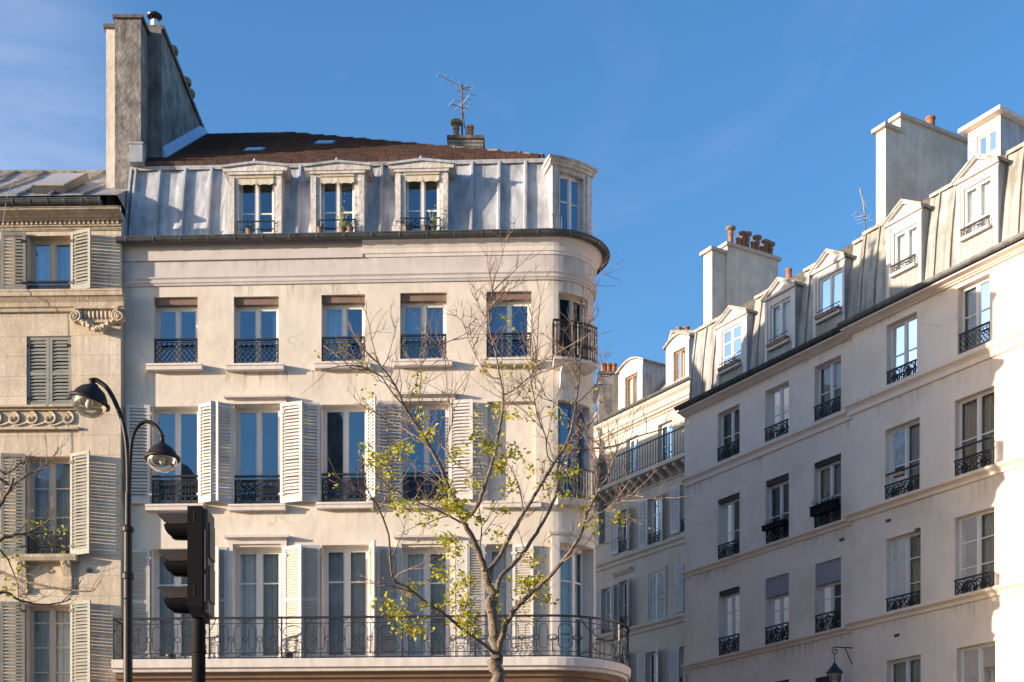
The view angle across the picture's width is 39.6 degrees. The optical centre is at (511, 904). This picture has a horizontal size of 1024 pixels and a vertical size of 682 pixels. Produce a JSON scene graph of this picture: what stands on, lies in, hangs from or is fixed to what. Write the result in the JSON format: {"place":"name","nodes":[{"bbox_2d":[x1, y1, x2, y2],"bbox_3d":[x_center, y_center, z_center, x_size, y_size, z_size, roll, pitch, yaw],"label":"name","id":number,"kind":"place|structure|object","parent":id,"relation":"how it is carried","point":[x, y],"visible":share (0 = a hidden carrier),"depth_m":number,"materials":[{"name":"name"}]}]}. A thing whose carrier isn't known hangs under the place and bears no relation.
{"place":"outdoors","nodes":[
{"label":"outdoors","id":0,"kind":"place"},
{"bbox_2d":[165,654,175,657],"bbox_3d":[-7.381,-5.340,30.753,0.232,0.160,0.232,0,0,0],"label":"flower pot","id":1,"kind":"object","parent":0,"point":[170,655],"visible":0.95,"depth_m":30.66,"materials":[{"name":"grey ceramic"}]},
{"bbox_2d":[283,653,293,656],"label":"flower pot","id":2,"kind":"object","parent":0,"point":[288,654],"visible":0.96,"depth_m":30.56,"materials":[{"name":"grey ceramic"}]},
{"bbox_2d":[0,0,1023,413],"label":"sky","id":3,"kind":"structure","parent":0,"point":[696,119],"materials":[{"name":"blue"}]},
{"bbox_2d":[594,326,694,681],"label":"apartment building","id":4,"kind":"structure","parent":0,"point":[640,586],"depth_m":58.15,"materials":[{"name":"white paint"}]},
{"bbox_2d":[605,588,610,630],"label":"window","id":5,"kind":"structure","parent":4,"relation":"in","point":[608,591],"depth_m":60.59,"materials":[{"name":"grey glass"}]},
{"bbox_2d":[622,511,627,551],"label":"window","id":6,"kind":"structure","parent":4,"relation":"in","point":[624,512],"depth_m":59.67,"materials":[{"name":"grey glass"}]},
{"bbox_2d":[623,581,626,618],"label":"window","id":7,"kind":"structure","parent":4,"relation":"in","point":[624,583],"depth_m":59.61,"materials":[{"name":"white paint"}]},
{"bbox_2d":[629,438,637,473],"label":"window","id":8,"kind":"structure","parent":4,"relation":"in","point":[633,443],"depth_m":59.13,"materials":[{"name":"white paint"}]},
{"bbox_2d":[650,652,655,681],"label":"window","id":9,"kind":"structure","parent":4,"relation":"in","point":[654,653],"depth_m":58.10,"materials":[{"name":"white paint"}]},
{"bbox_2d":[652,497,659,543],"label":"window","id":10,"kind":"structure","parent":4,"relation":"in","point":[655,502],"depth_m":57.87,"materials":[{"name":"white glass"}]},
{"bbox_2d":[652,572,663,618],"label":"window","id":11,"kind":"structure","parent":4,"relation":"in","point":[661,572],"depth_m":57.61,"materials":[{"name":"white paint"}]},
{"bbox_2d":[661,421,671,460],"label":"window","id":12,"kind":"structure","parent":4,"relation":"in","point":[669,424],"depth_m":57.17,"materials":[{"name":"white paint"}]},
{"bbox_2d":[683,647,684,673],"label":"window","id":13,"kind":"structure","parent":4,"relation":"in","point":[684,647],"depth_m":56.32,"materials":[{"name":"white paint"}]},
{"bbox_2d":[684,488,684,518],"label":"window","id":14,"kind":"structure","parent":4,"relation":"in","point":[684,488],"depth_m":56.30,"materials":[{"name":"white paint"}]},
{"bbox_3d":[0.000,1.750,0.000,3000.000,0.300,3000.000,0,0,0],"label":"ground","id":15,"kind":"structure","parent":0,"visible":0},
{"bbox_2d":[0,430,115,626],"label":"street tree","id":16,"kind":"object","parent":15,"relation":"on","point":[15,534],"visible":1,"depth_m":21.77,"materials":[{"name":"brown plant"}]},
{"bbox_2d":[0,170,127,681],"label":"stone building","id":17,"kind":"structure","parent":15,"relation":"on","point":[62,307],"depth_m":31.20,"materials":[{"name":"stone"}]},
{"bbox_2d":[30,343,68,399],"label":"window","id":18,"kind":"structure","parent":17,"relation":"in","point":[53,343],"depth_m":31.47,"materials":[{"name":"white paint"}]},
{"bbox_2d":[30,607,69,681],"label":"window","id":19,"kind":"structure","parent":17,"relation":"in","point":[49,646],"depth_m":31.57,"materials":[{"name":"grey glass"}]},
{"bbox_2d":[31,460,69,553],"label":"window","id":20,"kind":"structure","parent":17,"relation":"in","point":[58,475],"depth_m":31.57,"materials":[{"name":"glass"}]},
{"bbox_2d":[31,240,70,288],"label":"window","id":21,"kind":"structure","parent":17,"relation":"in","point":[50,259],"depth_m":31.57,"materials":[{"name":"blue glass"}]},
{"bbox_2d":[69,378,180,681],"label":"street lamp","id":22,"kind":"object","parent":15,"relation":"on","point":[91,395],"visible":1,"depth_m":20.96,"materials":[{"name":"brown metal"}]},
{"bbox_2d":[103,11,630,681],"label":"apartment building","id":23,"kind":"structure","parent":15,"relation":"on","point":[231,325],"depth_m":31.26,"materials":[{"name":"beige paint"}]},
{"bbox_2d":[154,551,191,657],"bbox_3d":[-7.421,-6.579,31.625,1.035,2.519,0.164,0,0,2],"label":"window","id":24,"kind":"structure","parent":23,"relation":"in","point":[162,577],"depth_m":31.67,"materials":[{"name":"grey glass"}]},
{"bbox_2d":[154,409,197,502],"bbox_3d":[-7.417,-9.887,31.579,1.045,2.174,0.072,0,0,2],"label":"window","id":25,"kind":"structure","parent":23,"relation":"in","point":[177,413],"depth_m":31.56,"materials":[{"name":"white paint"}]},
{"bbox_2d":[155,298,197,362],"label":"window","id":26,"kind":"structure","parent":23,"relation":"in","point":[175,305],"depth_m":31.54,"materials":[{"name":"white paint"}]},
{"bbox_2d":[244,220,254,233],"bbox_3d":[-5.760,-14.818,31.159,0.236,0.358,0.174,0,0,0],"label":"flower pot","id":27,"kind":"object","parent":23,"relation":"on","point":[248,230],"visible":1,"depth_m":31.12,"materials":[{"name":"ceramic"}]},
{"bbox_2d":[235,298,278,362],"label":"window","id":28,"kind":"structure","parent":23,"relation":"in","point":[257,305],"depth_m":31.47,"materials":[{"name":"white paint"}]},
{"bbox_2d":[236,408,279,502],"bbox_3d":[-5.596,-9.875,31.507,1.020,2.190,0.072,0,0,2],"label":"window","id":29,"kind":"structure","parent":23,"relation":"in","point":[258,412],"depth_m":31.49,"materials":[{"name":"white paint"}]},
{"bbox_2d":[235,549,280,658],"bbox_3d":[-5.589,-6.591,31.553,1.072,2.542,0.164,0,0,2],"label":"window","id":30,"kind":"structure","parent":23,"relation":"in","point":[257,571],"depth_m":31.60,"materials":[{"name":"grey glass"}]},
{"bbox_2d":[316,222,325,231],"bbox_3d":[-4.181,-14.780,31.108,0.189,0.282,0.153,0,0,-32],"label":"flower pot","id":31,"kind":"object","parent":23,"relation":"on","point":[319,228],"visible":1,"depth_m":31.05,"materials":[{"name":"ceramic"}]},
{"bbox_2d":[337,184,348,231],"bbox_3d":[-3.694,-15.185,31.089,0.209,1.093,0.176,0,0,-34],"label":"flower pot","id":32,"kind":"object","parent":23,"relation":"on","point":[341,228],"visible":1,"depth_m":31.07,"materials":[{"name":"ceramic"}]},
{"bbox_2d":[322,296,364,360],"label":"window","id":33,"kind":"structure","parent":23,"relation":"in","point":[335,308],"depth_m":31.41,"materials":[{"name":"blue glass"}]},
{"bbox_2d":[323,407,366,500],"bbox_3d":[-3.669,-9.882,31.431,1.014,2.164,0.072,0,0,2],"label":"window","id":34,"kind":"structure","parent":23,"relation":"in","point":[345,411],"depth_m":31.41,"materials":[{"name":"white paint"}]},
{"bbox_2d":[323,547,368,657],"bbox_3d":[-3.641,-6.602,31.476,1.046,2.565,0.164,0,0,2],"label":"window","id":35,"kind":"structure","parent":23,"relation":"in","point":[344,594],"depth_m":31.51,"materials":[{"name":"grey glass"}]},
{"bbox_2d":[346,220,355,231],"bbox_3d":[-3.540,-14.796,31.070,0.210,0.314,0.175,0,0,40],"label":"flower pot","id":36,"kind":"object","parent":23,"relation":"on","point":[350,228],"visible":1,"depth_m":31.02,"materials":[{"name":"ceramic"}]},
{"bbox_2d":[393,212,419,230],"bbox_3d":[-2.314,-14.869,31.016,0.600,0.460,0.313,0,0,0],"label":"flower pot","id":37,"kind":"object","parent":23,"relation":"on","point":[406,227],"visible":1,"depth_m":30.95,"materials":[{"name":"beige ceramic"}]},
{"bbox_2d":[401,294,446,358],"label":"window","id":38,"kind":"structure","parent":23,"relation":"in","point":[410,323],"depth_m":31.38,"materials":[{"name":"blue glass"}]},
{"bbox_2d":[404,406,447,499],"bbox_3d":[-1.880,-9.891,31.360,1.000,2.179,0.072,0,0,2],"label":"window","id":39,"kind":"structure","parent":23,"relation":"in","point":[426,409],"depth_m":31.34,"materials":[{"name":"white paint"}]},
{"bbox_2d":[403,549,449,657],"bbox_3d":[-1.873,-6.573,31.406,1.052,2.506,0.164,0,0,2],"label":"window","id":40,"kind":"structure","parent":23,"relation":"in","point":[433,592],"depth_m":31.44,"materials":[{"name":"grey glass"}]},
{"bbox_2d":[418,218,436,229],"bbox_3d":[-1.847,-14.784,31.006,0.433,0.290,0.261,0,0,0],"label":"flower pot","id":41,"kind":"object","parent":23,"relation":"on","point":[425,227],"visible":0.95,"depth_m":30.93,"materials":[{"name":"beige ceramic"}]},
{"bbox_2d":[427,204,440,229],"bbox_3d":[-1.699,-14.947,30.992,0.246,0.617,0.178,0,0,24],"label":"flower pot","id":42,"kind":"object","parent":23,"relation":"on","point":[433,227],"visible":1,"depth_m":30.98,"materials":[{"name":"ceramic"}]},
{"bbox_2d":[436,72,475,134],"bbox_3d":[-1.318,-19.108,34.052,0.866,1.479,0.659,0,0,-27],"label":"tv antenna","id":43,"kind":"object","parent":23,"relation":"on","point":[462,102],"visible":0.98,"depth_m":34.23,"materials":[{"name":"metal"}]},
{"bbox_2d":[487,546,511,656],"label":"window","id":44,"kind":"structure","parent":23,"relation":"in","point":[505,597],"depth_m":31.28,"materials":[{"name":"white paint"}]},
{"bbox_2d":[487,292,530,356],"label":"window","id":45,"kind":"structure","parent":23,"relation":"in","point":[505,309],"depth_m":31.26,"materials":[{"name":"blue glass"}]},
{"bbox_2d":[558,295,581,356],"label":"window","id":46,"kind":"structure","parent":23,"relation":"in","point":[571,300],"depth_m":31.31,"materials":[{"name":"beige paint"}]},
{"bbox_2d":[558,402,583,498],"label":"window","id":47,"kind":"structure","parent":23,"relation":"in","point":[570,407],"depth_m":31.34,"materials":[{"name":"white paint"}]},
{"bbox_2d":[560,545,582,657],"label":"window","id":48,"kind":"structure","parent":23,"relation":"in","point":[569,583],"depth_m":31.46,"materials":[{"name":"glass"}]},
{"bbox_2d":[301,206,691,681],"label":"street tree","id":49,"kind":"object","parent":15,"relation":"on","point":[496,638],"visible":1,"depth_m":21.61,"materials":[{"name":"green plant"}]},
{"bbox_2d":[674,104,1023,681],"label":"apartment building","id":50,"kind":"structure","parent":15,"relation":"on","point":[885,402],"depth_m":37.76,"materials":[{"name":"white paint"}]},
{"bbox_2d":[717,357,740,371],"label":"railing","id":51,"kind":"object","parent":50,"relation":"on","point":[730,363],"visible":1,"depth_m":42.71,"materials":[{"name":"wood"}]},
{"bbox_2d":[719,493,739,557],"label":"window","id":52,"kind":"structure","parent":50,"relation":"in","point":[728,504],"depth_m":43.05,"materials":[{"name":"grey glass"}]},
{"bbox_2d":[720,586,739,654],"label":"window","id":53,"kind":"structure","parent":50,"relation":"in","point":[731,597],"depth_m":42.95,"materials":[{"name":"grey glass"}]},
{"bbox_2d":[722,406,739,459],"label":"window","id":54,"kind":"structure","parent":50,"relation":"in","point":[732,412],"depth_m":42.95,"materials":[{"name":"white paint"}]},
{"bbox_2d":[761,511,787,531],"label":"planter box","id":55,"kind":"object","parent":50,"relation":"attached to","point":[775,524],"visible":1,"depth_m":40.77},
{"bbox_2d":[765,334,788,347],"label":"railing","id":56,"kind":"object","parent":50,"relation":"on","point":[776,341],"visible":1,"depth_m":40.83,"materials":[{"name":"wood"}]},
{"bbox_2d":[766,573,788,643],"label":"window","id":57,"kind":"structure","parent":50,"relation":"in","point":[777,588],"depth_m":41.05,"materials":[{"name":"grey glass"}]},
{"bbox_2d":[767,473,788,541],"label":"window","id":58,"kind":"structure","parent":50,"relation":"in","point":[780,481],"depth_m":41.02,"materials":[{"name":"white paint"}]},
{"bbox_2d":[769,383,788,439],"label":"window","id":59,"kind":"structure","parent":50,"relation":"in","point":[779,397],"depth_m":41.12,"materials":[{"name":"grey glass"}]},
{"bbox_2d":[809,494,840,516],"bbox_3d":[8.631,-11.004,39.128,0.365,0.486,1.044,0,0,-29],"label":"planter box","id":60,"kind":"object","parent":50,"relation":"attached to","point":[828,506],"visible":1,"depth_m":38.99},
{"bbox_2d":[814,304,841,319],"bbox_3d":[8.704,-16.323,39.144,0.282,0.211,0.927,0,0,-30],"label":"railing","id":61,"kind":"object","parent":50,"relation":"on","point":[828,311],"visible":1,"depth_m":39.05,"materials":[{"name":"wood"}]},
{"bbox_2d":[815,454,840,526],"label":"window","id":62,"kind":"structure","parent":50,"relation":"in","point":[830,468],"depth_m":39.27,"materials":[{"name":"grey glass"}]},
{"bbox_2d":[816,558,840,631],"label":"window","id":63,"kind":"structure","parent":50,"relation":"in","point":[828,574],"depth_m":39.31,"materials":[{"name":"white paint"}]},
{"bbox_2d":[816,675,840,681],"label":"window","id":64,"kind":"structure","parent":50,"relation":"in","point":[834,677],"depth_m":39.26,"materials":[{"name":"white paint"}]},
{"bbox_2d":[819,358,840,418],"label":"window","id":65,"kind":"structure","parent":50,"relation":"in","point":[830,373],"depth_m":39.29,"materials":[{"name":"grey glass"}]},
{"bbox_2d":[825,646,852,681],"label":"wall lantern","id":66,"kind":"object","parent":50,"relation":"attached to","point":[834,669],"depth_m":37.95,"materials":[{"name":"black metal"}]},
{"bbox_2d":[854,188,869,230],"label":"tv antenna","id":67,"kind":"object","parent":50,"relation":"on","point":[864,208],"visible":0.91,"depth_m":41.48,"materials":[{"name":"grey metal"}]},
{"bbox_2d":[891,315,916,382],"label":"window","id":68,"kind":"structure","parent":50,"relation":"in","point":[903,334],"depth_m":36.73,"materials":[{"name":"glass"}]},
{"bbox_2d":[890,420,919,497],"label":"window","id":69,"kind":"structure","parent":50,"relation":"in","point":[904,440],"depth_m":36.72,"materials":[{"name":"white paint"}]},
{"bbox_2d":[891,531,920,610],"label":"window","id":70,"kind":"structure","parent":50,"relation":"in","point":[905,550],"depth_m":36.72,"materials":[{"name":"grey glass"}]},
{"bbox_2d":[891,656,920,681],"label":"window","id":71,"kind":"structure","parent":50,"relation":"in","point":[909,669],"depth_m":36.68,"materials":[{"name":"white paint"}]},
{"bbox_2d":[962,277,989,350],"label":"window","id":72,"kind":"structure","parent":50,"relation":"in","point":[976,301],"depth_m":34.72,"materials":[{"name":"white paint"}]},
{"bbox_2d":[959,388,994,474],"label":"window","id":73,"kind":"structure","parent":50,"relation":"in","point":[979,410],"depth_m":34.69,"materials":[{"name":"white paint"}]},
{"bbox_2d":[959,509,994,593],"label":"window","id":74,"kind":"structure","parent":50,"relation":"in","point":[977,531],"depth_m":34.70,"materials":[{"name":"grey glass"}]},
{"bbox_2d":[961,642,995,681],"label":"window","id":75,"kind":"structure","parent":50,"relation":"in","point":[978,663],"depth_m":34.61,"materials":[{"name":"white paint"}]},
{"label":"road","id":76,"kind":"structure","parent":0,"visible":0},
{"bbox_2d":[157,506,214,681],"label":"traffic light","id":77,"kind":"object","parent":76,"relation":"on","point":[194,561],"visible":1,"depth_m":11.51,"materials":[{"name":"black metal"}]}
]}

